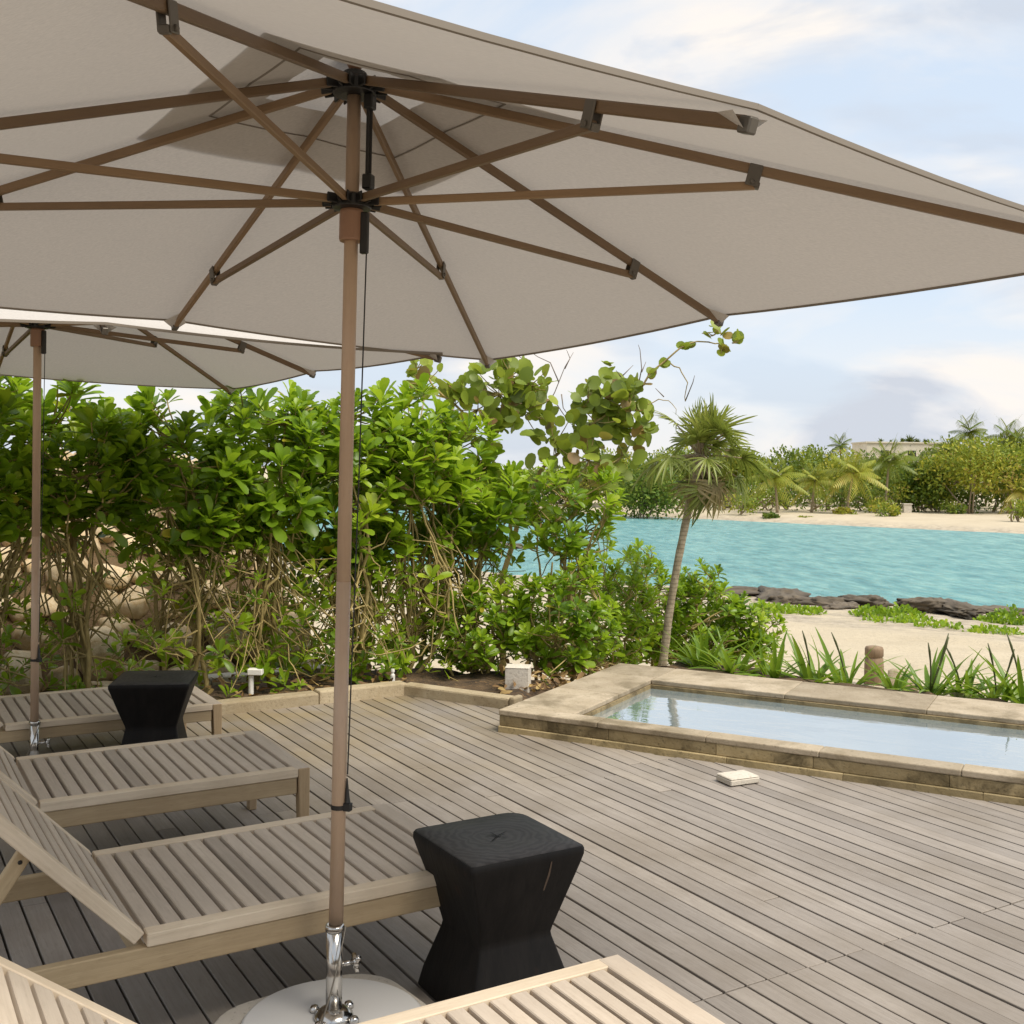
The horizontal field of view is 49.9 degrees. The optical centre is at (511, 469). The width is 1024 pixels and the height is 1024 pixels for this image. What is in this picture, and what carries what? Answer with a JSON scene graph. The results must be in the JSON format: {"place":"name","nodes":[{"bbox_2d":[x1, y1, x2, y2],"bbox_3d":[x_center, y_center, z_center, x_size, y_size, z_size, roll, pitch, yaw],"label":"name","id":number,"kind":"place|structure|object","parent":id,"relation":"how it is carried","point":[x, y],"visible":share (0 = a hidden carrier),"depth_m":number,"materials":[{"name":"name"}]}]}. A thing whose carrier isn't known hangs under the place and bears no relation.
{"place":"outdoors","nodes":[
{"label":"outdoors","id":0,"kind":"place"},
{"bbox_2d":[0,467,1023,701],"bbox_3d":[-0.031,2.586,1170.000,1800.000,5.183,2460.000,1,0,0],"label":"ground","id":1,"kind":"structure","parent":0,"point":[853,635],"depth_m":21.70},
{"bbox_2d":[0,650,43,694],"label":"boulder","id":2,"kind":"object","parent":1,"relation":"on","point":[14,663],"visible":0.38,"depth_m":7.32,"materials":[{"name":"stone"}]},
{"bbox_2d":[11,622,49,651],"bbox_3d":[-3.350,1.171,7.700,0.298,0.239,0.262,25,28,39],"label":"boulder","id":3,"kind":"object","parent":1,"relation":"on","point":[25,640],"visible":0.25,"depth_m":7.61,"materials":[{"name":"stone"}]},
{"bbox_2d":[40,593,58,615],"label":"boulder","id":4,"kind":"object","parent":1,"relation":"on","point":[52,604],"visible":0.3,"depth_m":7.84,"materials":[{"name":"stone"}]},
{"bbox_2d":[43,665,79,689],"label":"boulder","id":5,"kind":"object","parent":1,"relation":"on","point":[58,673],"visible":0.34,"depth_m":7.50,"materials":[{"name":"stone"}]},
{"bbox_2d":[45,553,92,594],"bbox_3d":[-3.250,0.789,8.109,0.341,0.350,0.439,8,-4,-7],"label":"boulder","id":6,"kind":"object","parent":1,"relation":"on","point":[54,573],"visible":0.16,"depth_m":7.93,"materials":[{"name":"stone"}]},
{"bbox_2d":[75,626,123,680],"bbox_3d":[-2.916,1.313,7.781,0.361,0.396,0.368,1,0,29],"label":"boulder","id":7,"kind":"object","parent":1,"relation":"on","point":[96,642],"visible":0.35,"depth_m":7.67,"materials":[{"name":"stone"}]},
{"bbox_2d":[96,590,119,614],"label":"boulder","id":8,"kind":"object","parent":1,"relation":"on","point":[116,600],"visible":0.38,"depth_m":8.04,"materials":[{"name":"stone"}]},
{"bbox_2d":[95,564,130,589],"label":"boulder","id":9,"kind":"object","parent":1,"relation":"on","point":[108,583],"visible":0.46,"depth_m":8.14,"materials":[{"name":"stone"}]},
{"bbox_2d":[98,617,130,637],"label":"boulder","id":10,"kind":"object","parent":1,"relation":"on","point":[121,628],"visible":0.35,"depth_m":7.94,"materials":[{"name":"stone"}]},
{"bbox_2d":[118,585,150,618],"bbox_3d":[-2.811,0.988,8.178,0.262,0.245,0.269,9,11,19],"label":"boulder","id":11,"kind":"object","parent":1,"relation":"on","point":[139,608],"visible":0.62,"depth_m":8.09,"materials":[{"name":"stone"}]},
{"bbox_2d":[153,622,192,656],"bbox_3d":[-2.486,1.254,8.107,0.296,0.254,0.333,1,0,-16],"label":"boulder","id":12,"kind":"object","parent":1,"relation":"on","point":[184,629],"visible":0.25,"depth_m":8.06,"materials":[{"name":"stone"}]},
{"bbox_2d":[204,607,249,658],"bbox_3d":[-2.153,1.242,8.325,0.448,0.354,0.385,24,27,4],"label":"boulder","id":13,"kind":"object","parent":1,"relation":"on","point":[220,629],"visible":0.16,"depth_m":8.19,"materials":[{"name":"stone"}]},
{"bbox_2d":[521,465,599,503],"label":"tree","id":14,"kind":"object","parent":1,"relation":"on","point":[556,489],"visible":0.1,"depth_m":116.53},
{"bbox_2d":[404,320,743,670],"bbox_3d":[0.492,0.274,9.028,2.785,3.034,0.943,1,0,0],"label":"sea grape tree","id":15,"kind":"object","parent":1,"relation":"on","point":[612,420],"visible":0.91,"depth_m":8.93,"materials":[{"name":"green plant"}]},
{"bbox_2d":[532,525,665,679],"bbox_3d":[0.747,1.208,9.523,1.186,1.464,1.002,1,0,-31],"label":"bush","id":16,"kind":"object","parent":1,"relation":"on","point":[610,586],"visible":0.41,"depth_m":9.35,"materials":[{"name":"green plant"}]},
{"bbox_2d":[200,660,1008,702],"bbox_3d":[-2.638,1.859,5.808,16.450,0.919,4.474,1,0,-13],"label":"planting bed","id":17,"kind":"object","parent":1,"relation":"on","point":[480,681],"visible":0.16,"depth_m":7.65,"materials":[{"name":"soil"}]},
{"bbox_2d":[0,376,77,695],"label":"hedge shrub","id":18,"kind":"object","parent":17,"relation":"on","point":[14,485],"visible":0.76,"depth_m":6.44,"materials":[{"name":"green plant"}]},
{"bbox_2d":[0,378,184,694],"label":"hedge shrub","id":19,"kind":"object","parent":17,"relation":"on","point":[92,428],"visible":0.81,"depth_m":6.68,"materials":[{"name":"green plant"}]},
{"bbox_2d":[91,386,278,692],"bbox_3d":[-2.143,0.491,7.134,1.102,2.101,1.149,1,0,-31],"label":"hedge shrub","id":20,"kind":"object","parent":17,"relation":"on","point":[201,537],"visible":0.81,"depth_m":6.94,"materials":[{"name":"green plant"}]},
{"bbox_2d":[247,668,263,694],"bbox_3d":[-1.644,1.388,7.050,0.095,0.225,0.060,1,0,0],"label":"garden spotlight","id":21,"kind":"object","parent":17,"relation":"on","point":[251,672],"visible":0.85,"depth_m":7.03,"materials":[{"name":"white paint"}]},
{"bbox_2d":[185,379,358,696],"bbox_3d":[-1.657,0.459,7.423,1.106,2.171,1.108,1,0,-31],"label":"hedge shrub","id":22,"kind":"object","parent":17,"relation":"on","point":[278,511],"visible":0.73,"depth_m":7.22,"materials":[{"name":"green plant"}]},
{"bbox_2d":[195,663,370,688],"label":"edging wall","id":23,"kind":"structure","parent":17,"relation":"on","point":[226,676],"depth_m":7.68,"materials":[{"name":"stone"}]},
{"bbox_2d":[1,655,614,698],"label":"leaf litter","id":24,"kind":"object","parent":17,"relation":"on","point":[312,680],"visible":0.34,"depth_m":7.48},
{"bbox_2d":[217,680,406,714],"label":"stone kerb","id":25,"kind":"structure","parent":17,"relation":"on","point":[323,696],"depth_m":6.93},
{"bbox_2d":[263,377,425,683],"bbox_3d":[-1.184,0.458,7.744,1.094,2.198,1.065,1,0,-31],"label":"hedge shrub","id":26,"kind":"object","parent":17,"relation":"on","point":[368,562],"visible":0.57,"depth_m":7.60,"materials":[{"name":"green plant"}]},
{"bbox_2d":[331,373,485,680],"bbox_3d":[-0.775,0.418,8.083,1.149,2.290,1.135,1,0,-31],"label":"hedge shrub","id":27,"kind":"object","parent":17,"relation":"on","point":[436,429],"visible":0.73,"depth_m":7.93,"materials":[{"name":"green plant"}]},
{"bbox_2d":[400,409,542,672],"bbox_3d":[-0.357,0.551,8.552,1.167,2.030,1.088,1,0,-31],"label":"hedge shrub","id":28,"kind":"object","parent":17,"relation":"on","point":[485,532],"visible":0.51,"depth_m":8.42,"materials":[{"name":"green plant"}]},
{"bbox_2d":[419,568,536,680],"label":"bush","id":29,"kind":"object","parent":17,"relation":"on","point":[487,663],"visible":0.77,"depth_m":8.00,"materials":[{"name":"green plant"}]},
{"bbox_2d":[505,664,530,692],"bbox_3d":[0.041,1.426,7.400,0.164,0.210,0.144,1,0,8],"label":"utility box","id":30,"kind":"object","parent":17,"relation":"on","point":[519,675],"visible":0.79,"depth_m":7.33,"materials":[{"name":"concrete"}]},
{"bbox_2d":[496,538,627,684],"bbox_3d":[0.377,1.063,8.191,0.995,1.135,0.957,1,0,-31],"label":"bush","id":31,"kind":"object","parent":17,"relation":"on","point":[533,646],"visible":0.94,"depth_m":7.98,"materials":[{"name":"green plant"}]},
{"bbox_2d":[513,458,629,677],"bbox_3d":[0.469,0.771,8.598,0.876,1.709,0.888,1,0,-31],"label":"hedge shrub","id":32,"kind":"object","parent":17,"relation":"on","point":[574,504],"visible":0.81,"depth_m":8.51,"materials":[{"name":"green plant"}]},
{"bbox_2d":[650,628,753,666],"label":"strap plant","id":33,"kind":"object","parent":17,"relation":"on","point":[701,644],"visible":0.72,"depth_m":8.50,"materials":[{"name":"green plant"}]},
{"bbox_2d":[665,617,793,673],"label":"strap plant","id":34,"kind":"object","parent":17,"relation":"on","point":[726,663],"visible":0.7,"depth_m":8.29,"materials":[{"name":"green plant"}]},
{"bbox_2d":[721,629,826,680],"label":"strap plant","id":35,"kind":"object","parent":17,"relation":"on","point":[775,663],"visible":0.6,"depth_m":8.06,"materials":[{"name":"green plant"}]},
{"bbox_2d":[767,630,851,683],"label":"strap plant","id":36,"kind":"object","parent":17,"relation":"on","point":[805,672],"visible":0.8,"depth_m":8.03,"materials":[{"name":"green plant"}]},
{"bbox_2d":[811,627,899,685],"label":"strap plant","id":37,"kind":"object","parent":17,"relation":"on","point":[832,667],"visible":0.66,"depth_m":7.95,"materials":[{"name":"green plant"}]},
{"bbox_2d":[846,653,927,690],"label":"strap plant","id":38,"kind":"object","parent":17,"relation":"on","point":[886,683],"visible":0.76,"depth_m":7.79,"materials":[{"name":"green plant"}]},
{"bbox_2d":[883,633,994,697],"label":"strap plant","id":39,"kind":"object","parent":17,"relation":"on","point":[935,669],"visible":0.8,"depth_m":7.68,"materials":[{"name":"green plant"}]},
{"bbox_2d":[924,648,1002,698],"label":"strap plant","id":40,"kind":"object","parent":17,"relation":"on","point":[967,678],"visible":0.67,"depth_m":7.59,"materials":[{"name":"green plant"}]},
{"bbox_2d":[925,643,1023,702],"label":"strap plant","id":41,"kind":"object","parent":17,"relation":"on","point":[996,690],"visible":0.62,"depth_m":7.37,"materials":[{"name":"green plant"}]},
{"bbox_2d":[970,633,1023,703],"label":"strap plant","id":42,"kind":"object","parent":17,"relation":"on","point":[1019,690],"visible":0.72,"depth_m":7.27,"materials":[{"name":"green plant"}]},
{"bbox_2d":[579,447,634,503],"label":"tree","id":43,"kind":"object","parent":1,"relation":"on","point":[602,451],"visible":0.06,"depth_m":109.07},
{"bbox_2d":[606,452,686,519],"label":"tree","id":44,"kind":"object","parent":1,"relation":"on","point":[645,499],"visible":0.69,"depth_m":94.71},
{"bbox_2d":[597,537,706,666],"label":"bush","id":45,"kind":"object","parent":1,"relation":"on","point":[653,656],"visible":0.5,"depth_m":10.00,"materials":[{"name":"green plant"}]},
{"bbox_2d":[629,393,774,665],"bbox_3d":[1.516,0.579,9.017,1.118,2.432,1.062,1,0,0],"label":"fan palm","id":46,"kind":"object","parent":1,"relation":"on","point":[701,489],"visible":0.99,"depth_m":8.92,"materials":[{"name":"green plant"}]},
{"bbox_2d":[653,557,769,666],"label":"bush","id":47,"kind":"object","parent":1,"relation":"on","point":[734,607],"visible":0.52,"depth_m":9.96,"materials":[{"name":"green plant"}]},
{"bbox_2d":[703,451,762,507],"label":"tree","id":48,"kind":"object","parent":1,"relation":"on","point":[737,469],"visible":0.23,"depth_m":108.61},
{"bbox_2d":[721,494,761,514],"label":"bush","id":49,"kind":"object","parent":1,"relation":"on","point":[748,506],"visible":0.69,"depth_m":95.86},
{"bbox_2d":[699,581,790,666],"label":"bush","id":50,"kind":"object","parent":1,"relation":"on","point":[755,608],"visible":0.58,"depth_m":10.12,"materials":[{"name":"green plant"}]},
{"bbox_2d":[725,450,791,505],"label":"tree","id":51,"kind":"object","parent":1,"relation":"on","point":[767,463],"visible":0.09,"depth_m":116.20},
{"bbox_2d":[746,480,788,510],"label":"bush","id":52,"kind":"object","parent":1,"relation":"on","point":[770,493],"visible":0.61,"depth_m":103.82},
{"bbox_2d":[746,454,809,512],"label":"coconut palm","id":53,"kind":"object","parent":1,"relation":"on","point":[778,478],"visible":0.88,"depth_m":98.58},
{"bbox_2d":[760,602,827,614],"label":"beach plant","id":54,"kind":"object","parent":1,"relation":"on","point":[788,608],"visible":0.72,"depth_m":27.03,"materials":[{"name":"green plant"}]},
{"bbox_2d":[769,444,826,503],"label":"tree","id":55,"kind":"object","parent":1,"relation":"on","point":[793,460],"visible":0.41,"depth_m":120.93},
{"bbox_2d":[783,479,830,511],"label":"bush","id":56,"kind":"object","parent":1,"relation":"on","point":[805,498],"visible":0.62,"depth_m":103.80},
{"bbox_2d":[791,461,840,512],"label":"coconut palm","id":57,"kind":"object","parent":1,"relation":"on","point":[819,481],"visible":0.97,"depth_m":99.85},
{"bbox_2d":[790,444,842,503],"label":"tree","id":58,"kind":"object","parent":1,"relation":"on","point":[817,453],"visible":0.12,"depth_m":126.63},
{"bbox_2d":[790,596,860,607],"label":"shore rock","id":59,"kind":"object","parent":1,"relation":"on","point":[821,600],"visible":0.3,"depth_m":30.98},
{"bbox_2d":[822,601,859,609],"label":"shore rock","id":60,"kind":"object","parent":1,"relation":"on","point":[836,605],"visible":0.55,"depth_m":29.68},
{"bbox_2d":[826,428,856,505],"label":"coconut palm","id":61,"kind":"object","parent":1,"relation":"on","point":[839,445],"visible":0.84,"depth_m":120.67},
{"bbox_2d":[810,446,880,506],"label":"tree","id":62,"kind":"object","parent":1,"relation":"on","point":[832,465],"visible":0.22,"depth_m":115.73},
{"bbox_2d":[824,480,867,507],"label":"bush","id":63,"kind":"object","parent":1,"relation":"on","point":[842,500],"visible":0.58,"depth_m":103.74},
{"bbox_2d":[815,450,889,507],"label":"coconut palm","id":64,"kind":"object","parent":1,"relation":"on","point":[847,477],"visible":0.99,"depth_m":98.40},
{"bbox_2d":[845,483,884,510],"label":"bush","id":65,"kind":"object","parent":1,"relation":"on","point":[858,505],"visible":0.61,"depth_m":106.17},
{"bbox_2d":[838,594,894,608],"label":"shore rock","id":66,"kind":"object","parent":1,"relation":"on","point":[872,600],"visible":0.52,"depth_m":30.48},
{"bbox_2d":[852,449,893,504],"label":"tree","id":67,"kind":"object","parent":1,"relation":"on","point":[882,473],"visible":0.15,"depth_m":120.92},
{"bbox_2d":[864,645,883,685],"bbox_3d":[3.517,2.049,10.700,0.190,0.663,0.187,1,0,0],"label":"wooden bollard","id":68,"kind":"object","parent":1,"relation":"on","point":[875,655],"visible":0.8,"depth_m":10.63,"materials":[{"name":"brown wood"}]},
{"bbox_2d":[861,497,896,512],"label":"bush","id":69,"kind":"object","parent":1,"relation":"on","point":[878,502],"visible":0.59,"depth_m":100.82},
{"bbox_2d":[869,501,900,516],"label":"bush","id":70,"kind":"object","parent":1,"relation":"on","point":[893,511],"visible":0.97,"depth_m":93.46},
{"bbox_2d":[848,601,925,617],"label":"beach plant","id":71,"kind":"object","parent":1,"relation":"on","point":[866,609],"visible":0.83,"depth_m":27.54,"materials":[{"name":"green plant"}]},
{"bbox_2d":[860,433,918,504],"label":"coconut palm","id":72,"kind":"object","parent":1,"relation":"on","point":[885,462],"visible":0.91,"depth_m":102.51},
{"bbox_2d":[870,479,912,509],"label":"bush","id":73,"kind":"object","parent":1,"relation":"on","point":[891,493],"visible":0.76,"depth_m":103.43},
{"bbox_2d":[851,435,946,496],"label":"building","id":74,"kind":"structure","parent":1,"relation":"on","point":[913,445],"depth_m":138.00,"materials":[{"name":"beige concrete"}]},
{"bbox_2d":[859,613,947,623],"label":"beach plant","id":75,"kind":"object","parent":1,"relation":"on","point":[904,618],"visible":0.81,"depth_m":25.55,"materials":[{"name":"green plant"}]},
{"bbox_2d":[882,462,932,510],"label":"tree","id":76,"kind":"object","parent":1,"relation":"on","point":[906,476],"visible":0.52,"depth_m":105.44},
{"bbox_2d":[896,597,950,613],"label":"shore rock","id":77,"kind":"object","parent":1,"relation":"on","point":[930,605],"visible":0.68,"depth_m":30.10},
{"bbox_2d":[903,481,948,511],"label":"bush","id":78,"kind":"object","parent":1,"relation":"on","point":[924,508],"visible":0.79,"depth_m":103.60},
{"bbox_2d":[912,461,963,511],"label":"tree","id":79,"kind":"object","parent":1,"relation":"on","point":[945,496],"visible":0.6,"depth_m":103.54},
{"bbox_2d":[914,621,963,629],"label":"beach plant","id":80,"kind":"object","parent":1,"relation":"on","point":[956,626],"visible":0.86,"depth_m":24.30,"materials":[{"name":"green plant"}]},
{"bbox_2d":[938,500,967,513],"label":"bush","id":81,"kind":"object","parent":1,"relation":"on","point":[951,508],"visible":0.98,"depth_m":99.95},
{"bbox_2d":[936,598,995,619],"bbox_3d":[12.211,3.787,30.258,1.328,0.394,3.445,1,0,3],"label":"shore rock","id":82,"kind":"object","parent":1,"relation":"on","point":[964,610],"visible":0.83,"depth_m":29.30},
{"bbox_2d":[914,437,1023,513],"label":"tree","id":83,"kind":"object","parent":1,"relation":"on","point":[964,463],"visible":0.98,"depth_m":100.80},
{"bbox_2d":[949,407,992,500],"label":"coconut palm","id":84,"kind":"object","parent":1,"relation":"on","point":[975,431],"visible":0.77,"depth_m":108.86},
{"bbox_2d":[954,483,992,513],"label":"bush","id":85,"kind":"object","parent":1,"relation":"on","point":[966,496],"visible":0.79,"depth_m":103.10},
{"bbox_2d":[962,623,1023,634],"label":"beach plant","id":86,"kind":"object","parent":1,"relation":"on","point":[1004,629],"visible":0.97,"depth_m":23.55,"materials":[{"name":"green plant"}]},
{"bbox_2d":[973,604,1023,625],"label":"beach plant","id":87,"kind":"object","parent":1,"relation":"on","point":[1005,616],"visible":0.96,"depth_m":27.28,"materials":[{"name":"green plant"}]},
{"bbox_2d":[984,439,1023,512],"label":"tree","id":88,"kind":"object","parent":1,"relation":"on","point":[1018,471],"visible":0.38,"depth_m":102.60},
{"bbox_2d":[986,415,1023,508],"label":"coconut palm","id":89,"kind":"object","parent":1,"relation":"on","point":[1003,432],"visible":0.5,"depth_m":110.56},
{"bbox_2d":[998,475,1023,513],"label":"coconut palm","id":90,"kind":"object","parent":1,"relation":"on","point":[1015,493],"visible":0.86,"depth_m":101.18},
{"bbox_2d":[1004,498,1023,521],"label":"bush","id":91,"kind":"object","parent":1,"relation":"on","point":[1019,511],"visible":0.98,"depth_m":85.50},
{"bbox_2d":[1,0,1023,469],"label":"sky","id":92,"kind":"structure","parent":0,"point":[936,87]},
{"bbox_2d":[282,506,1023,607],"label":"water","id":93,"kind":"structure","parent":0,"point":[891,565],"depth_m":53.63,"materials":[{"name":"liquid"}]},
{"bbox_2d":[662,586,758,595],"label":"shore rock","id":94,"kind":"object","parent":93,"relation":"on","point":[750,591],"visible":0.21,"depth_m":34.34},
{"bbox_2d":[754,585,810,603],"bbox_3d":[8.150,3.897,33.105,1.648,0.681,4.159,1,0,16],"label":"shore rock","id":95,"kind":"object","parent":93,"relation":"on","point":[777,595],"visible":0.56,"depth_m":32.24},
{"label":"deck underlay","id":96,"kind":"structure","parent":0,"visible":0},
{"bbox_2d":[0,695,1023,1023],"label":"deck","id":97,"kind":"structure","parent":96,"relation":"on","point":[772,897],"depth_m":4.06,"materials":[{"name":"grey wood"}]},
{"bbox_2d":[15,720,49,763],"bbox_3d":[-2.221,1.321,5.118,0.540,0.305,0.540,1,0,-37],"label":"weighted stand","id":98,"kind":"object","parent":97,"relation":"on","point":[34,742],"visible":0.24,"depth_m":5.10,"materials":[{"name":"silver metal"}]},
{"bbox_2d":[0,309,442,721],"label":"parasol","id":99,"kind":"object","parent":98,"relation":"on","point":[37,347],"visible":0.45,"depth_m":5.87,"materials":[{"name":"beige fabric"}]},
{"bbox_2d":[0,686,221,742],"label":"sun lounger","id":100,"kind":"object","parent":97,"relation":"on","point":[76,712],"visible":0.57,"depth_m":5.46,"materials":[{"name":"grey wood"}]},
{"bbox_2d":[108,670,198,744],"bbox_3d":[-1.694,1.232,5.225,0.362,0.495,0.362,1,0,-8],"label":"side table","id":101,"kind":"object","parent":97,"relation":"on","point":[151,706],"visible":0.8,"depth_m":5.09,"materials":[{"name":"black wood"}]},
{"bbox_2d":[0,730,309,827],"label":"sun lounger","id":102,"kind":"object","parent":97,"relation":"on","point":[81,787],"visible":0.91,"depth_m":4.16,"materials":[{"name":"beige wood"}]},
{"bbox_2d":[0,776,439,989],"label":"sun lounger","id":103,"kind":"object","parent":97,"relation":"on","point":[163,903],"visible":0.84,"depth_m":3.04,"materials":[{"name":"beige wood"}]},
{"bbox_2d":[214,922,425,1023],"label":"weighted stand","id":104,"kind":"object","parent":97,"relation":"on","point":[335,996],"visible":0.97,"depth_m":2.91,"materials":[{"name":"white metal"}]},
{"bbox_2d":[0,0,1023,925],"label":"parasol","id":105,"kind":"object","parent":104,"relation":"on","point":[348,176],"visible":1,"depth_m":3.01,"materials":[{"name":"beige fabric"}]},
{"bbox_2d":[0,955,724,1023],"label":"sun lounger","id":106,"kind":"object","parent":97,"relation":"on","point":[615,989],"visible":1,"depth_m":2.36,"materials":[{"name":"beige wood"}]},
{"bbox_2d":[404,682,522,708],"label":"stone kerb","id":107,"kind":"structure","parent":97,"relation":"on","point":[457,695],"depth_m":7.06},
{"bbox_2d":[413,813,583,1001],"bbox_3d":[-0.046,1.273,3.142,0.367,0.454,0.367,1,0,-31],"label":"side table","id":108,"kind":"object","parent":97,"relation":"on","point":[503,881],"visible":0.89,"depth_m":3.04,"materials":[{"name":"black wood"}]},
{"bbox_2d":[716,770,759,785],"bbox_3d":[1.092,1.492,5.325,0.170,0.034,0.124,1,0,-25],"label":"stone block","id":109,"kind":"object","parent":97,"relation":"on","point":[737,777],"visible":1,"depth_m":5.29,"materials":[{"name":"stone"}]},
{"bbox_2d":[498,663,1023,805],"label":"plunge pool","id":110,"kind":"structure","parent":97,"relation":"in","point":[955,747],"depth_m":6.17,"materials":[{"name":"beige stone"}]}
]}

